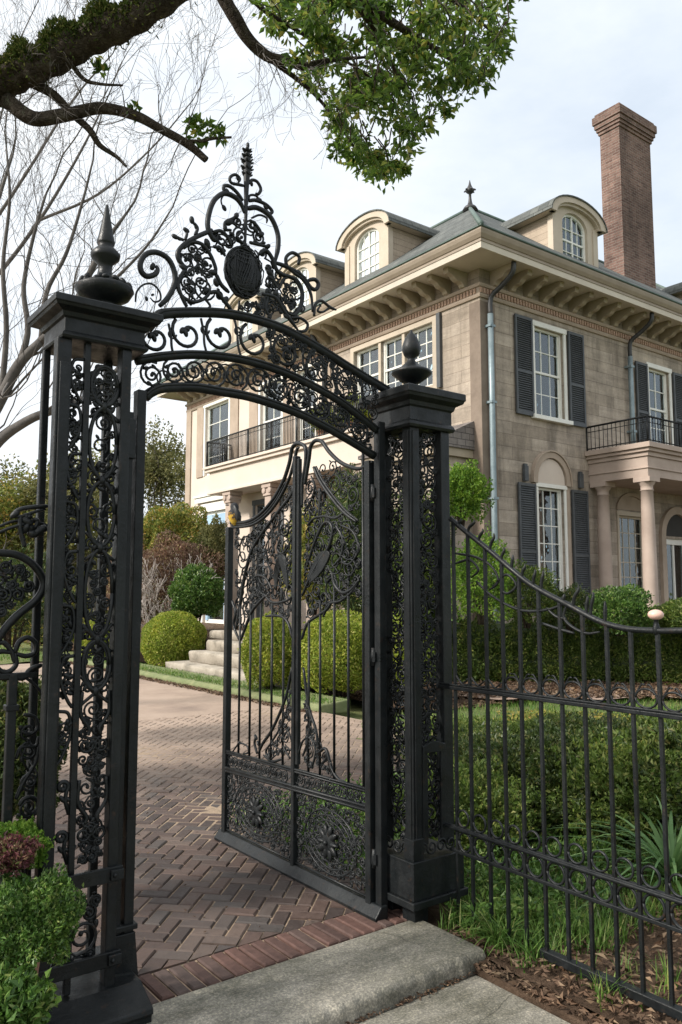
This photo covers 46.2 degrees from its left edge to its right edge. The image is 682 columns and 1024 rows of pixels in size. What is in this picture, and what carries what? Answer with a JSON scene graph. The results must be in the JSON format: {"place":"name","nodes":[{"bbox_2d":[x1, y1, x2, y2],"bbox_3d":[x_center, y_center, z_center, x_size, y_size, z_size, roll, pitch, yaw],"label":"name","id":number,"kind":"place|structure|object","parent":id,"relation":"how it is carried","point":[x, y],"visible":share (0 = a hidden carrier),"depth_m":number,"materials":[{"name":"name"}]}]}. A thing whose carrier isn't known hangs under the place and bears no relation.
{"place":"outdoors","nodes":[
{"label":"outdoors","id":0,"kind":"place"},
{"bbox_2d":[0,646,42,663],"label":"lawn","id":1,"kind":"structure","parent":0,"point":[3,661],"depth_m":19.02,"materials":[{"name":"green plant"}]},
{"bbox_2d":[0,586,89,648],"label":"shrub","id":2,"kind":"object","parent":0,"point":[41,639],"visible":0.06,"depth_m":24.40,"materials":[{"name":"green plant"}]},
{"bbox_2d":[0,663,358,726],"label":"driveway","id":3,"kind":"structure","parent":0,"point":[159,700],"depth_m":11.87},
{"bbox_2d":[67,661,318,712],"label":"leaf litter","id":4,"kind":"object","parent":3,"relation":"on","point":[218,693],"visible":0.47,"depth_m":13.26,"materials":[{"name":"brown plant"}]},
{"bbox_2d":[68,656,346,713],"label":"kerb","id":5,"kind":"structure","parent":3,"relation":"on","point":[341,706],"depth_m":12.75,"materials":[{"name":"beige concrete"}]},
{"bbox_2d":[88,655,346,704],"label":"grass","id":6,"kind":"structure","parent":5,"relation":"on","point":[177,674],"depth_m":13.64,"materials":[{"name":"green plant"}]},
{"bbox_2d":[237,610,291,689],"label":"clipped bush","id":7,"kind":"object","parent":6,"relation":"on","point":[266,652],"visible":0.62,"depth_m":12.31,"materials":[{"name":"green plant"}]},
{"bbox_2d":[26,619,361,691],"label":"terrace","id":8,"kind":"structure","parent":0,"point":[211,626],"depth_m":21.79,"materials":[{"name":"stone"}]},
{"bbox_2d":[106,529,169,625],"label":"shrub","id":9,"kind":"object","parent":8,"relation":"on","point":[108,595],"visible":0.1,"depth_m":20.53,"materials":[{"name":"plant"}]},
{"bbox_2d":[140,610,207,667],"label":"ball bush","id":10,"kind":"object","parent":8,"relation":"on","point":[179,633],"visible":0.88,"depth_m":16.94,"materials":[{"name":"green plant"}]},
{"bbox_2d":[143,501,215,572],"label":"shrub","id":11,"kind":"object","parent":8,"relation":"on","point":[186,526],"visible":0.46,"depth_m":20.90,"materials":[{"name":"green plant"}]},
{"bbox_2d":[141,553,223,626],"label":"twig bush","id":12,"kind":"object","parent":8,"relation":"on","point":[148,580],"visible":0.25,"depth_m":18.59,"materials":[{"name":"plant"}]},
{"bbox_2d":[142,529,224,609],"bbox_3d":[-4.113,1.494,20.181,2.506,2.118,2.382,1,-6,-9],"label":"shrub","id":13,"kind":"object","parent":8,"relation":"on","point":[182,550],"visible":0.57,"depth_m":19.73,"materials":[{"name":"brown plant"}]},
{"bbox_2d":[165,630,290,688],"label":"stone steps","id":14,"kind":"structure","parent":8,"relation":"on","point":[209,660],"depth_m":15.37,"materials":[{"name":"beige stone"}]},
{"bbox_2d":[280,499,330,614],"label":"shrub","id":15,"kind":"object","parent":8,"relation":"on","point":[304,538],"visible":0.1,"depth_m":15.84,"materials":[{"name":"green plant"}]},
{"bbox_2d":[311,459,398,628],"bbox_3d":[0.384,0.644,14.568,1.748,3.307,1.819,1,-6,-13],"label":"shrub","id":16,"kind":"object","parent":8,"relation":"on","point":[355,601],"visible":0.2,"depth_m":14.16,"materials":[{"name":"green plant"}]},
{"bbox_2d":[166,563,224,621],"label":"shrub","id":17,"kind":"object","parent":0,"point":[196,599],"visible":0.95,"depth_m":18.24,"materials":[{"name":"green plant"}]},
{"bbox_2d":[195,513,229,580],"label":"shrub","id":18,"kind":"object","parent":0,"point":[216,537],"visible":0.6,"depth_m":20.46,"materials":[{"name":"green plant"}]},
{"bbox_2d":[12,705,563,976],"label":"brick paving","id":19,"kind":"structure","parent":0,"point":[206,731],"depth_m":5.11,"materials":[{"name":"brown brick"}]},
{"bbox_2d":[56,718,477,1023],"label":"leaf litter","id":20,"kind":"object","parent":19,"relation":"on","point":[409,998],"visible":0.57,"depth_m":3.37,"materials":[{"name":"brown plant"}]},
{"bbox_2d":[138,907,406,1003],"bbox_3d":[-0.295,1.980,3.619,1.623,0.027,0.249,4,-7,-37],"label":"brick border","id":21,"kind":"object","parent":19,"relation":"on","point":[329,933],"visible":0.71,"depth_m":3.56,"materials":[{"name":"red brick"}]},
{"bbox_2d":[115,142,389,976],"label":"gate arch","id":22,"kind":"structure","parent":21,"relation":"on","point":[243,270],"depth_m":3.76,"materials":[{"name":"paint"}]},
{"bbox_2d":[214,438,387,921],"bbox_3d":[-0.299,0.827,4.716,0.080,2.508,1.663,4,-7,-37],"label":"gate leaf","id":23,"kind":"object","parent":19,"relation":"on","point":[366,905],"visible":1,"depth_m":4.59,"materials":[{"name":"paint"}]},
{"bbox_2d":[225,503,240,534],"bbox_3d":[-0.711,0.044,5.350,0.097,0.218,0.108,4,-7,-37],"label":"bird","id":24,"kind":"object","parent":23,"relation":"on","point":[234,515],"visible":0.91,"depth_m":5.33},
{"bbox_2d":[0,598,615,1023],"bbox_3d":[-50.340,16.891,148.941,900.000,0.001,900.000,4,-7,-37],"label":"ground","id":25,"kind":"structure","parent":0,"point":[354,708],"depth_m":12.36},
{"bbox_2d":[0,453,36,579],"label":"background tree","id":26,"kind":"object","parent":25,"relation":"on","point":[2,474],"visible":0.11,"depth_m":35.06,"materials":[{"name":"green plant"}]},
{"bbox_2d":[0,465,69,583],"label":"background tree","id":27,"kind":"object","parent":25,"relation":"on","point":[5,514],"visible":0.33,"depth_m":30.22,"materials":[{"name":"green plant"}]},
{"bbox_2d":[0,542,75,647],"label":"shrub","id":28,"kind":"object","parent":25,"relation":"on","point":[22,621],"visible":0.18,"depth_m":8.36,"materials":[{"name":"green plant"}]},
{"bbox_2d":[5,474,111,578],"bbox_3d":[-10.875,1.659,30.888,3.834,6.464,5.427,4,-7,-37],"label":"background tree","id":29,"kind":"object","parent":25,"relation":"on","point":[33,496],"visible":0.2,"depth_m":30.04,"materials":[{"name":"green plant"}]},
{"bbox_2d":[19,441,112,610],"bbox_3d":[-12.276,1.103,37.579,6.443,8.843,12.138,2,-6,-22],"label":"background tree","id":30,"kind":"object","parent":25,"relation":"on","point":[89,578],"visible":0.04,"depth_m":35.66,"materials":[{"name":"green plant"}]},
{"bbox_2d":[4,515,171,614],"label":"woods","id":31,"kind":"object","parent":25,"relation":"on","point":[106,612],"visible":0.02,"depth_m":59.21,"materials":[{"name":"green plant"}]},
{"bbox_2d":[81,620,109,656],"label":"ball bush","id":32,"kind":"object","parent":25,"relation":"on","point":[85,641],"visible":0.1,"depth_m":19.06,"materials":[{"name":"green plant"}]},
{"bbox_2d":[46,414,185,617],"bbox_3d":[-7.715,0.380,33.760,9.043,9.483,7.385,4,-7,-37],"label":"background tree","id":33,"kind":"object","parent":25,"relation":"on","point":[159,461],"visible":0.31,"depth_m":34.77,"materials":[{"name":"green plant"}]},
{"bbox_2d":[0,0,265,274],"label":"bare tree","id":34,"kind":"object","parent":25,"relation":"on","point":[2,209],"visible":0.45,"depth_m":15.98,"materials":[{"name":"brown plant"}]},
{"bbox_2d":[0,0,311,447],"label":"bare tree","id":35,"kind":"object","parent":25,"relation":"on","point":[26,354],"visible":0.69,"depth_m":10.98,"materials":[{"name":"brown plant"}]},
{"bbox_2d":[144,451,185,547],"bbox_3d":[-5.386,0.857,40.637,10.946,10.036,9.226,4,-7,-37],"label":"background tree","id":36,"kind":"object","parent":25,"relation":"on","point":[176,489],"visible":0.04,"depth_m":39.91,"materials":[{"name":"green plant"}]},
{"bbox_2d":[0,0,528,198],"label":"oak tree","id":37,"kind":"object","parent":25,"relation":"on","point":[62,47],"visible":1,"depth_m":5.76,"materials":[{"name":"green plant"}]},
{"bbox_2d":[147,920,485,1023],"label":"concrete apron","id":38,"kind":"object","parent":25,"relation":"on","point":[351,980],"visible":0.9,"depth_m":3.31,"materials":[{"name":"grey concrete"}]},
{"bbox_2d":[289,608,361,697],"bbox_3d":[-0.063,2.173,12.202,1.458,1.399,1.388,4,-7,-37],"label":"clipped bush","id":39,"kind":"object","parent":25,"relation":"on","point":[341,652],"visible":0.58,"depth_m":11.76,"materials":[{"name":"green plant"}]},
{"bbox_2d":[301,687,506,708],"bbox_3d":[2.102,3.013,13.809,5.060,0.070,3.500,4,-7,-37],"label":"mulch bed","id":40,"kind":"object","parent":25,"relation":"on","point":[459,700],"visible":0.03,"depth_m":12.14,"materials":[{"name":"soil"}]},
{"bbox_2d":[393,612,433,699],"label":"clipped bush","id":41,"kind":"object","parent":40,"relation":"on","point":[397,653],"visible":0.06,"depth_m":11.37,"materials":[{"name":"green plant"}]},
{"bbox_2d":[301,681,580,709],"bbox_3d":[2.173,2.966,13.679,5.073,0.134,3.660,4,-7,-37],"label":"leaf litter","id":42,"kind":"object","parent":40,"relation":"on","point":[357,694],"visible":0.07,"depth_m":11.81,"materials":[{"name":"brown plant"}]},
{"bbox_2d":[154,102,681,628],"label":"mansion","id":43,"kind":"structure","parent":25,"relation":"on","point":[550,342],"depth_m":19.85,"materials":[{"name":"stone"}]},
{"bbox_2d":[200,501,224,623],"bbox_3d":[-4.125,1.671,26.598,0.215,4.016,2.080,4,-7,-37],"label":"window","id":44,"kind":"structure","parent":43,"relation":"in","point":[219,505],"depth_m":26.63,"materials":[{"name":"white paint"}]},
{"bbox_2d":[205,513,224,620],"bbox_3d":[-4.116,1.829,26.588,0.085,3.540,1.380,4,-7,-37],"label":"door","id":45,"kind":"structure","parent":43,"relation":"in","point":[222,515],"depth_m":26.76,"materials":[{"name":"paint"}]},
{"bbox_2d":[203,397,229,475],"bbox_3d":[-4.139,-2.552,27.047,0.215,2.510,1.890,4,-7,-37],"label":"window","id":46,"kind":"structure","parent":43,"relation":"in","point":[218,415],"depth_m":27.28,"materials":[{"name":"white paint"}]},
{"bbox_2d":[252,495,284,620],"bbox_3d":[-2.139,1.494,23.966,0.215,3.836,1.780,4,-7,-37],"label":"window","id":47,"kind":"structure","parent":43,"relation":"in","point":[261,501],"depth_m":24.41,"materials":[{"name":"paint"}]},
{"bbox_2d":[258,376,282,449],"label":"window","id":48,"kind":"structure","parent":43,"relation":"in","point":[269,414],"depth_m":24.60,"materials":[{"name":"grey glass"}]},
{"bbox_2d":[295,361,317,441],"bbox_3d":[-0.935,-3.022,22.820,0.215,2.430,1.140,4,-7,-37],"label":"window","id":49,"kind":"structure","parent":43,"relation":"in","point":[302,373],"depth_m":23.03,"materials":[{"name":"grey glass"}]},
{"bbox_2d":[308,406,336,436],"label":"potted plant","id":50,"kind":"object","parent":43,"relation":"on","point":[323,420],"visible":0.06,"depth_m":20.99,"materials":[{"name":"green plant"}]},
{"bbox_2d":[339,393,370,425],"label":"potted plant","id":51,"kind":"object","parent":43,"relation":"on","point":[366,413],"visible":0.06,"depth_m":19.94,"materials":[{"name":"green plant"}]},
{"bbox_2d":[357,345,377,395],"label":"window","id":52,"kind":"structure","parent":43,"relation":"in","point":[367,360],"depth_m":20.76,"materials":[{"name":"grey glass"}]},
{"bbox_2d":[383,336,401,387],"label":"window","id":53,"kind":"structure","parent":43,"relation":"in","point":[392,349],"depth_m":20.03,"materials":[{"name":"grey glass"}]},
{"bbox_2d":[407,324,432,385],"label":"window","id":54,"kind":"structure","parent":43,"relation":"in","point":[424,335],"depth_m":19.04,"materials":[{"name":"grey glass"}]},
{"bbox_2d":[531,320,573,425],"bbox_3d":[4.889,-3.258,18.854,1.410,2.337,0.290,4,-7,-37],"label":"window","id":55,"kind":"structure","parent":43,"relation":"in","point":[546,345],"depth_m":18.99,"materials":[{"name":"grey glass"}]},
{"bbox_2d":[536,482,568,602],"bbox_3d":[4.837,0.735,18.409,1.240,2.761,0.290,4,-7,-37],"label":"window","id":56,"kind":"structure","parent":43,"relation":"in","point":[549,510],"depth_m":18.59,"materials":[{"name":"grey glass"}]},
{"bbox_2d":[616,511,642,612],"bbox_3d":[7.409,1.283,20.301,1.520,2.554,0.290,4,-7,-37],"label":"window","id":57,"kind":"structure","parent":43,"relation":"in","point":[629,535],"depth_m":20.41,"materials":[{"name":"glass"}]},
{"bbox_2d":[645,362,673,445],"bbox_3d":[8.560,-2.819,21.638,1.220,2.287,0.215,4,-7,-37],"label":"window","id":58,"kind":"structure","parent":43,"relation":"in","point":[656,380],"depth_m":21.81,"materials":[{"name":"white paint"}]},
{"bbox_2d":[666,539,681,599],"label":"door","id":59,"kind":"structure","parent":43,"relation":"in","point":[674,546],"depth_m":21.57,"materials":[{"name":"white paint"}]},
{"bbox_2d":[356,696,681,739],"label":"lawn","id":60,"kind":"structure","parent":25,"relation":"on","point":[556,706],"depth_m":11.36,"materials":[{"name":"green plant"}]},
{"bbox_2d":[361,713,515,757],"bbox_3d":[1.164,2.258,8.067,2.287,0.446,1.917,4,-7,-37],"label":"spreading shrub","id":61,"kind":"object","parent":60,"relation":"on","point":[465,726],"visible":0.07,"depth_m":8.01,"materials":[{"name":"green plant"}]},
{"bbox_2d":[458,711,582,743],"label":"spreading shrub","id":62,"kind":"object","parent":60,"relation":"on","point":[515,727],"visible":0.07,"depth_m":7.70,"materials":[{"name":"green plant"}]},
{"bbox_2d":[493,708,643,724],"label":"spreading shrub","id":63,"kind":"object","parent":60,"relation":"on","point":[530,714],"visible":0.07,"depth_m":9.75,"materials":[{"name":"green plant"}]},
{"bbox_2d":[508,709,657,742],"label":"spreading shrub","id":64,"kind":"object","parent":60,"relation":"on","point":[591,718],"visible":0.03,"depth_m":7.55,"materials":[{"name":"green plant"}]},
{"bbox_2d":[565,715,681,743],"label":"spreading shrub","id":65,"kind":"object","parent":60,"relation":"on","point":[646,720],"visible":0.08,"depth_m":7.22,"materials":[{"name":"green plant"}]},
{"bbox_2d":[476,964,608,1023],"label":"pavement edge","id":66,"kind":"object","parent":25,"relation":"on","point":[561,1013],"visible":0.4,"depth_m":3.29,"materials":[{"name":"concrete"}]},
{"bbox_2d":[428,842,681,1023],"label":"soil bed","id":67,"kind":"object","parent":25,"relation":"on","point":[594,1006],"visible":0.02,"depth_m":3.50,"materials":[{"name":"brown soil"}]},
{"bbox_2d":[359,330,468,922],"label":"gate pier","id":68,"kind":"structure","parent":67,"relation":"on","point":[413,415],"depth_m":4.12,"materials":[{"name":"paint"}]},
{"bbox_2d":[230,773,681,940],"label":"ground cover","id":69,"kind":"object","parent":67,"relation":"on","point":[484,872],"visible":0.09,"depth_m":4.42,"materials":[{"name":"green plant"}]},
{"bbox_2d":[394,753,553,869],"bbox_3d":[0.807,1.892,5.093,1.122,0.664,1.065,2,-6,-17],"label":"spreading shrub","id":70,"kind":"object","parent":67,"relation":"on","point":[480,796],"visible":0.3,"depth_m":4.90,"materials":[{"name":"green plant"}]},
{"bbox_2d":[394,714,576,801],"bbox_3d":[1.131,1.946,6.107,1.724,0.724,1.652,4,-7,-37],"label":"spreading shrub","id":71,"kind":"object","parent":67,"relation":"on","point":[462,747],"visible":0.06,"depth_m":6.11,"materials":[{"name":"green plant"}]},
{"bbox_2d":[445,895,539,932],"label":"grass clump","id":72,"kind":"object","parent":67,"relation":"on","point":[483,908],"visible":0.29,"depth_m":3.89,"materials":[{"name":"green plant"}]},
{"bbox_2d":[454,900,543,959],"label":"grass clump","id":73,"kind":"object","parent":67,"relation":"on","point":[498,933],"visible":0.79,"depth_m":3.69,"materials":[{"name":"green plant"}]},
{"bbox_2d":[360,834,681,1011],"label":"grass","id":74,"kind":"structure","parent":67,"relation":"on","point":[602,933],"depth_m":3.77,"materials":[{"name":"green plant"}]},
{"bbox_2d":[486,874,564,904],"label":"grass clump","id":75,"kind":"object","parent":67,"relation":"on","point":[530,894],"visible":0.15,"depth_m":4.21,"materials":[{"name":"green plant"}]},
{"bbox_2d":[497,884,572,939],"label":"grass clump","id":76,"kind":"object","parent":67,"relation":"on","point":[532,903],"visible":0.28,"depth_m":3.92,"materials":[{"name":"green plant"}]},
{"bbox_2d":[429,717,680,847],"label":"spreading shrub","id":77,"kind":"object","parent":67,"relation":"on","point":[533,758],"visible":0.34,"depth_m":5.43,"materials":[{"name":"green plant"}]},
{"bbox_2d":[438,517,681,1021],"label":"iron fence","id":78,"kind":"object","parent":67,"relation":"on","point":[670,1008],"visible":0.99,"depth_m":3.50,"materials":[{"name":"black metal"}]},
{"bbox_2d":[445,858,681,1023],"bbox_3d":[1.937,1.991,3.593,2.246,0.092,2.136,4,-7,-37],"label":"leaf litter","id":79,"kind":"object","parent":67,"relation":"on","point":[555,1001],"visible":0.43,"depth_m":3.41,"materials":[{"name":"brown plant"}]},
{"bbox_2d":[510,725,681,863],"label":"spreading shrub","id":80,"kind":"object","parent":67,"relation":"on","point":[622,757],"visible":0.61,"depth_m":5.04,"materials":[{"name":"green plant"}]},
{"bbox_2d":[516,796,681,921],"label":"strap plant","id":81,"kind":"object","parent":67,"relation":"on","point":[675,853],"visible":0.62,"depth_m":4.41,"materials":[{"name":"green plant"}]},
{"bbox_2d":[593,706,681,832],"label":"spreading shrub","id":82,"kind":"object","parent":67,"relation":"on","point":[673,740],"visible":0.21,"depth_m":5.31,"materials":[{"name":"green plant"}]},
{"bbox_2d":[0,0,681,543],"label":"sky","id":83,"kind":"structure","parent":0,"point":[532,141],"materials":[{"name":"white"}]},
{"bbox_2d":[428,459,494,525],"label":"shrub","id":84,"kind":"object","parent":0,"point":[462,481],"visible":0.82,"depth_m":13.37,"materials":[{"name":"green plant"}]},
{"bbox_2d":[359,975,569,1023],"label":"pavement","id":85,"kind":"structure","parent":0,"point":[475,999],"depth_m":3.24,"materials":[{"name":"concrete"}]},
{"bbox_2d":[425,679,681,699],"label":"mulch path","id":86,"kind":"structure","parent":0,"point":[500,698],"depth_m":12.20,"materials":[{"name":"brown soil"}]},
{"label":"mulch bed","id":87,"kind":"structure","parent":0,"visible":0},
{"bbox_2d":[426,608,681,684],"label":"clipped hedge","id":88,"kind":"object","parent":87,"relation":"on","point":[645,656],"visible":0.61,"depth_m":13.88,"materials":[{"name":"green plant"}]},
{"bbox_2d":[392,478,459,633],"bbox_3d":[1.333,0.810,14.068,1.391,3.039,1.491,4,-7,-37],"label":"shrub","id":89,"kind":"object","parent":88,"relation":"on","point":[427,572],"visible":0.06,"depth_m":13.75,"materials":[{"name":"green plant"}]},
{"bbox_2d":[450,523,518,624],"bbox_3d":[2.263,0.965,12.794,1.205,1.664,1.088,0,-6,-2],"label":"shrub","id":90,"kind":"object","parent":88,"relation":"on","point":[477,593],"visible":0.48,"depth_m":12.61,"materials":[{"name":"green plant"}]},
{"bbox_2d":[492,558,559,628],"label":"shrub","id":91,"kind":"object","parent":88,"relation":"on","point":[530,593],"visible":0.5,"depth_m":13.38,"materials":[{"name":"green plant"}]},
{"bbox_2d":[535,582,595,633],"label":"shrub","id":92,"kind":"object","parent":88,"relation":"on","point":[578,602],"visible":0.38,"depth_m":13.65,"materials":[{"name":"green plant"}]},
{"bbox_2d":[575,583,658,636],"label":"shrub","id":93,"kind":"object","parent":88,"relation":"on","point":[621,601],"visible":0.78,"depth_m":13.11,"materials":[{"name":"green plant"}]},
{"bbox_2d":[649,597,681,634],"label":"shrub","id":94,"kind":"object","parent":88,"relation":"on","point":[669,609],"visible":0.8,"depth_m":13.01,"materials":[{"name":"green plant"}]},
{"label":"garden bed","id":95,"kind":"structure","parent":0,"visible":0},
{"bbox_2d":[0,520,46,883],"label":"iron fence","id":96,"kind":"object","parent":95,"relation":"on","point":[13,589],"visible":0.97,"depth_m":3.05,"materials":[{"name":"black metal"}]},
{"bbox_2d":[0,815,55,972],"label":"potted shrub","id":97,"kind":"object","parent":95,"relation":"on","point":[23,844],"visible":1,"depth_m":2.81,"materials":[{"name":"green plant"}]},
{"bbox_2d":[0,960,61,1023],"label":"plant","id":98,"kind":"object","parent":95,"relation":"on","point":[26,997],"visible":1,"depth_m":2.46,"materials":[{"name":"green plant"}]},
{"bbox_2d":[0,862,86,971],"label":"potted shrub","id":99,"kind":"object","parent":95,"relation":"on","point":[40,917],"visible":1,"depth_m":2.65,"materials":[{"name":"green plant"}]},
{"bbox_2d":[0,204,162,1023],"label":"gate pier","id":100,"kind":"structure","parent":95,"relation":"on","point":[94,321],"depth_m":3.12,"materials":[{"name":"paint"}]},
{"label":"garden bed","id":101,"kind":"structure","parent":0,"visible":0},
{"bbox_2d":[0,668,69,821],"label":"shrub","id":102,"kind":"object","parent":101,"relation":"on","point":[21,719],"visible":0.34,"depth_m":3.87,"materials":[{"name":"green plant"}]}
]}

